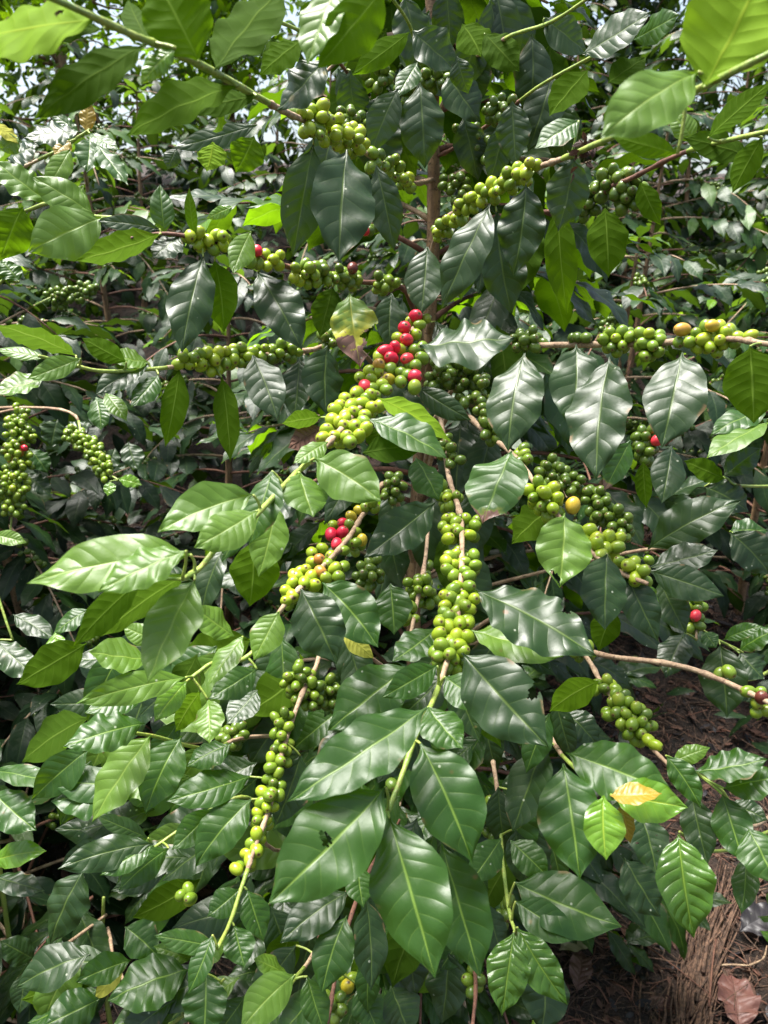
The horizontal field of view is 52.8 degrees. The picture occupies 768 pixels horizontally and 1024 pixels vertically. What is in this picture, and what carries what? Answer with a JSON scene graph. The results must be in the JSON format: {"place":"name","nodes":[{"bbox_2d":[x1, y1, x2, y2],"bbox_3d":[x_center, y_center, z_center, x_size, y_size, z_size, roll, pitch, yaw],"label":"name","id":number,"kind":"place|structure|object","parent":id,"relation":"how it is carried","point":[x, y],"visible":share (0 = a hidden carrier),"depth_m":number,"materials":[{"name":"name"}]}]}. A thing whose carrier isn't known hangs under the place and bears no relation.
{"place":"outdoors","nodes":[
{"label":"outdoors","id":0,"kind":"place"},
{"bbox_2d":[0,163,767,1023],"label":"ground","id":1,"kind":"structure","parent":0,"point":[58,851],"depth_m":2.32,"materials":[{"name":"soil"}]},
{"bbox_2d":[2,78,23,139],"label":"coffee bush","id":2,"kind":"object","parent":1,"relation":"on","point":[14,126],"visible":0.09,"depth_m":4.69,"materials":[{"name":"green plant"}]},
{"bbox_2d":[0,0,40,136],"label":"tree","id":3,"kind":"object","parent":1,"relation":"on","point":[25,72],"visible":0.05,"depth_m":5.37,"materials":[{"name":"green plant"}]},
{"bbox_2d":[0,612,60,795],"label":"coffee bush","id":4,"kind":"object","parent":1,"relation":"on","point":[9,710],"visible":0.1,"depth_m":1.79,"materials":[{"name":"green plant"}]},
{"bbox_2d":[0,530,86,1023],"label":"coffee plant","id":5,"kind":"object","parent":1,"relation":"on","point":[17,811],"visible":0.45,"depth_m":0.97,"materials":[{"name":"green plant"}]},
{"bbox_2d":[0,72,86,418],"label":"coffee bush","id":6,"kind":"object","parent":1,"relation":"on","point":[3,81],"visible":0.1,"depth_m":3.14,"materials":[{"name":"green plant"}]},
{"bbox_2d":[0,261,100,538],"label":"coffee bush","id":7,"kind":"object","parent":1,"relation":"on","point":[7,367],"visible":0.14,"depth_m":2.33,"materials":[{"name":"green plant"}]},
{"bbox_2d":[0,102,133,280],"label":"coffee bush","id":8,"kind":"object","parent":1,"relation":"on","point":[23,129],"visible":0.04,"depth_m":3.94,"materials":[{"name":"green plant"}]},
{"bbox_2d":[0,280,144,699],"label":"coffee bush","id":9,"kind":"object","parent":1,"relation":"on","point":[16,451],"visible":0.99,"depth_m":1.45,"materials":[{"name":"green plant"}]},
{"bbox_2d":[0,105,151,284],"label":"coffee bush","id":10,"kind":"object","parent":1,"relation":"on","point":[67,225],"visible":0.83,"depth_m":0.89,"materials":[{"name":"green plant"}]},
{"bbox_2d":[89,909,126,926],"bbox_3d":[-0.648,0.899,1.663,0.160,0.051,0.161,-13,22,-35],"label":"moss mound","id":11,"kind":"object","parent":1,"relation":"on","point":[119,920],"visible":0.03,"depth_m":1.67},
{"bbox_2d":[0,254,227,797],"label":"coffee bush","id":12,"kind":"object","parent":1,"relation":"on","point":[15,578],"visible":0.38,"depth_m":1.81,"materials":[{"name":"green plant"}]},
{"bbox_2d":[0,895,227,1023],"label":"coffee plant","id":13,"kind":"object","parent":1,"relation":"on","point":[153,977],"visible":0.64,"depth_m":0.94,"materials":[{"name":"green plant"}]},
{"bbox_2d":[0,786,232,1023],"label":"coffee bush","id":14,"kind":"object","parent":1,"relation":"on","point":[99,886],"visible":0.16,"depth_m":1.58,"materials":[{"name":"green plant"}]},
{"bbox_2d":[0,0,234,188],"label":"tree","id":15,"kind":"object","parent":1,"relation":"on","point":[60,60],"visible":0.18,"depth_m":5.00,"materials":[{"name":"green plant"}]},
{"bbox_2d":[0,35,248,213],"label":"coffee bush","id":16,"kind":"object","parent":1,"relation":"on","point":[33,94],"visible":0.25,"depth_m":4.56,"materials":[{"name":"green plant"}]},
{"bbox_2d":[0,105,255,505],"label":"coffee bush","id":17,"kind":"object","parent":1,"relation":"on","point":[153,320],"visible":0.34,"depth_m":2.82,"materials":[{"name":"green plant"}]},
{"bbox_2d":[0,78,266,327],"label":"coffee bush","id":18,"kind":"object","parent":1,"relation":"on","point":[228,174],"visible":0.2,"depth_m":3.57,"materials":[{"name":"green plant"}]},
{"bbox_2d":[0,592,277,868],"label":"coffee bush","id":19,"kind":"object","parent":1,"relation":"on","point":[15,742],"visible":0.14,"depth_m":1.66,"materials":[{"name":"green plant"}]},
{"bbox_2d":[85,0,312,173],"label":"tree","id":20,"kind":"object","parent":1,"relation":"on","point":[223,9],"visible":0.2,"depth_m":5.25,"materials":[{"name":"green plant"}]},
{"bbox_2d":[37,255,385,667],"bbox_3d":[-0.473,-0.138,2.366,1.154,1.237,1.145,0,18,0],"label":"coffee bush","id":21,"kind":"object","parent":1,"relation":"on","point":[159,462],"visible":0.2,"depth_m":2.17,"materials":[{"name":"green plant"}]},
{"bbox_2d":[151,69,313,212],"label":"coffee bush","id":22,"kind":"object","parent":1,"relation":"on","point":[284,130],"visible":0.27,"depth_m":4.77,"materials":[{"name":"green plant"}]},
{"bbox_2d":[172,30,443,299],"bbox_3d":[-0.379,-1.639,3.882,1.361,1.474,1.262,13,22,34],"label":"coffee bush","id":23,"kind":"object","parent":1,"relation":"on","point":[204,177],"visible":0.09,"depth_m":3.73,"materials":[{"name":"green plant"}]},
{"bbox_2d":[289,0,465,168],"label":"tree","id":24,"kind":"object","parent":1,"relation":"on","point":[401,67],"visible":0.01,"depth_m":5.43,"materials":[{"name":"green plant"}]},
{"bbox_2d":[0,0,767,1023],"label":"coffee tree","id":25,"kind":"object","parent":1,"relation":"on","point":[390,848],"visible":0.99,"depth_m":0.82,"materials":[{"name":"green plant"}]},
{"bbox_2d":[0,118,767,796],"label":"undergrowth","id":26,"kind":"object","parent":1,"relation":"on","point":[204,400],"visible":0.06,"depth_m":3.06,"materials":[{"name":"green plant"}]},
{"bbox_2d":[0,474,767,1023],"bbox_3d":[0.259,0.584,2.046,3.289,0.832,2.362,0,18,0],"label":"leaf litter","id":27,"kind":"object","parent":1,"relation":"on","point":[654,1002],"visible":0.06,"depth_m":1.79,"materials":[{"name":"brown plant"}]},
{"bbox_2d":[559,937,594,951],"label":"fallen leaf","id":28,"kind":"object","parent":27,"relation":"on","point":[578,946],"visible":0.34,"depth_m":1.74,"materials":[{"name":"brown plant"}]},
{"bbox_2d":[569,951,592,992],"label":"fallen leaf","id":29,"kind":"object","parent":27,"relation":"on","point":[580,961],"visible":1,"depth_m":1.69,"materials":[{"name":"brown plant"}]},
{"bbox_2d":[662,859,757,1023],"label":"bark strip","id":30,"kind":"object","parent":27,"relation":"on","point":[698,968],"visible":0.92,"depth_m":1.71,"materials":[{"name":"brown wood"}]},
{"bbox_2d":[708,939,716,1006],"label":"fallen twig","id":31,"kind":"object","parent":30,"relation":"on","point":[710,988],"visible":1,"depth_m":1.68,"materials":[{"name":"brown wood"}]},
{"bbox_2d":[720,964,748,966],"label":"fallen twig","id":32,"kind":"object","parent":30,"relation":"on","point":[733,965],"visible":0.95,"depth_m":1.71,"materials":[{"name":"beige wood"}]},
{"bbox_2d":[717,973,760,1023],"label":"fallen leaf","id":33,"kind":"object","parent":27,"relation":"on","point":[747,1001],"visible":1,"depth_m":1.63,"materials":[{"name":"plant"}]},
{"bbox_2d":[740,901,767,935],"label":"fallen leaf","id":34,"kind":"object","parent":27,"relation":"on","point":[750,919],"visible":0.87,"depth_m":1.77,"materials":[{"name":"grey plant"}]},
{"bbox_2d":[748,945,767,966],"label":"fallen twig","id":35,"kind":"object","parent":27,"relation":"on","point":[754,963],"visible":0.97,"depth_m":1.70,"materials":[{"name":"beige wood"}]},
{"bbox_2d":[201,188,583,703],"bbox_3d":[0.086,-0.270,2.379,1.223,1.375,1.158,0,18,0],"label":"coffee bush","id":36,"kind":"object","parent":1,"relation":"on","point":[389,261],"visible":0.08,"depth_m":2.22,"materials":[{"name":"green plant"}]},
{"bbox_2d":[279,91,601,469],"bbox_3d":[0.215,-0.979,3.179,1.261,1.598,1.200,-6,19,-16],"label":"coffee bush","id":37,"kind":"object","parent":1,"relation":"on","point":[366,291],"visible":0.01,"depth_m":3.21,"materials":[{"name":"green plant"}]},
{"bbox_2d":[340,62,541,278],"bbox_3d":[0.276,-2.254,4.683,1.409,1.817,1.402,-14,23,-37],"label":"coffee bush","id":38,"kind":"object","parent":1,"relation":"on","point":[345,65],"depth_m":4.51,"materials":[{"name":"green plant"}]},
{"bbox_2d":[382,72,646,370],"bbox_3d":[0.510,-1.404,3.667,1.496,1.478,1.388,7,19,20],"label":"coffee bush","id":39,"kind":"object","parent":1,"relation":"on","point":[545,172],"visible":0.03,"depth_m":3.45,"materials":[{"name":"green plant"}]},
{"bbox_2d":[380,225,767,717],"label":"coffee bush","id":40,"kind":"object","parent":1,"relation":"on","point":[637,285],"visible":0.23,"depth_m":2.07,"materials":[{"name":"green plant"}]},
{"bbox_2d":[497,23,674,306],"bbox_3d":[0.891,-1.907,4.343,1.541,1.519,1.329,0,18,0],"label":"coffee bush","id":41,"kind":"object","parent":1,"relation":"on","point":[603,84],"visible":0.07,"depth_m":4.15,"materials":[{"name":"green plant"}]},
{"bbox_2d":[538,3,701,244],"bbox_3d":[1.177,-2.352,4.936,1.375,1.679,1.481,0,18,0],"label":"coffee bush","id":42,"kind":"object","parent":1,"relation":"on","point":[668,198],"visible":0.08,"depth_m":4.64,"materials":[{"name":"green plant"}]},
{"bbox_2d":[616,945,641,965],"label":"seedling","id":43,"kind":"object","parent":1,"relation":"on","point":[634,959],"visible":0.18,"depth_m":1.73,"materials":[{"name":"green plant"}]},
{"bbox_2d":[518,102,767,473],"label":"coffee bush","id":44,"kind":"object","parent":1,"relation":"on","point":[751,230],"visible":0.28,"depth_m":2.82,"materials":[{"name":"green plant"}]},
{"bbox_2d":[541,106,767,328],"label":"coffee bush","id":45,"kind":"object","parent":1,"relation":"on","point":[704,204],"visible":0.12,"depth_m":3.72,"materials":[{"name":"green plant"}]},
{"bbox_2d":[550,0,766,173],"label":"tree","id":46,"kind":"object","parent":1,"relation":"on","point":[634,51],"visible":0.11,"depth_m":4.98,"materials":[{"name":"green plant"}]},
{"bbox_2d":[565,267,767,708],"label":"coffee bush","id":47,"kind":"object","parent":1,"relation":"on","point":[755,602],"visible":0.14,"depth_m":2.34,"materials":[{"name":"green plant"}]},
{"bbox_2d":[584,30,767,307],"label":"coffee bush","id":48,"kind":"object","parent":1,"relation":"on","point":[665,42],"visible":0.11,"depth_m":4.22,"materials":[{"name":"green plant"}]},
{"bbox_2d":[619,744,767,941],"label":"coffee plant","id":49,"kind":"object","parent":1,"relation":"on","point":[682,881],"visible":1,"depth_m":0.74,"materials":[{"name":"green plant"}]},
{"bbox_2d":[637,105,767,455],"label":"coffee bush","id":50,"kind":"object","parent":1,"relation":"on","point":[760,256],"visible":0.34,"depth_m":2.86,"materials":[{"name":"green plant"}]},
{"bbox_2d":[646,117,767,332],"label":"coffee bush","id":51,"kind":"object","parent":1,"relation":"on","point":[760,124],"visible":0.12,"depth_m":3.81,"materials":[{"name":"green plant"}]},
{"bbox_2d":[649,66,767,239],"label":"coffee bush","id":52,"kind":"object","parent":1,"relation":"on","point":[758,74],"visible":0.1,"depth_m":4.71,"materials":[{"name":"green plant"}]},
{"bbox_2d":[663,0,767,141],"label":"tree","id":53,"kind":"object","parent":1,"relation":"on","point":[741,87],"visible":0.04,"depth_m":6.10,"materials":[{"name":"green plant"}]},
{"bbox_2d":[684,409,767,716],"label":"coffee plant","id":54,"kind":"object","parent":1,"relation":"on","point":[737,431],"visible":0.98,"depth_m":1.03,"materials":[{"name":"green plant"}]},
{"bbox_2d":[698,101,767,247],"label":"coffee bush","id":55,"kind":"object","parent":1,"relation":"on","point":[716,240],"visible":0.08,"depth_m":4.59,"materials":[{"name":"green plant"}]},
{"bbox_2d":[0,0,767,173],"label":"sky","id":56,"kind":"structure","parent":0,"point":[268,136],"materials":[{"name":"white"}]}
]}

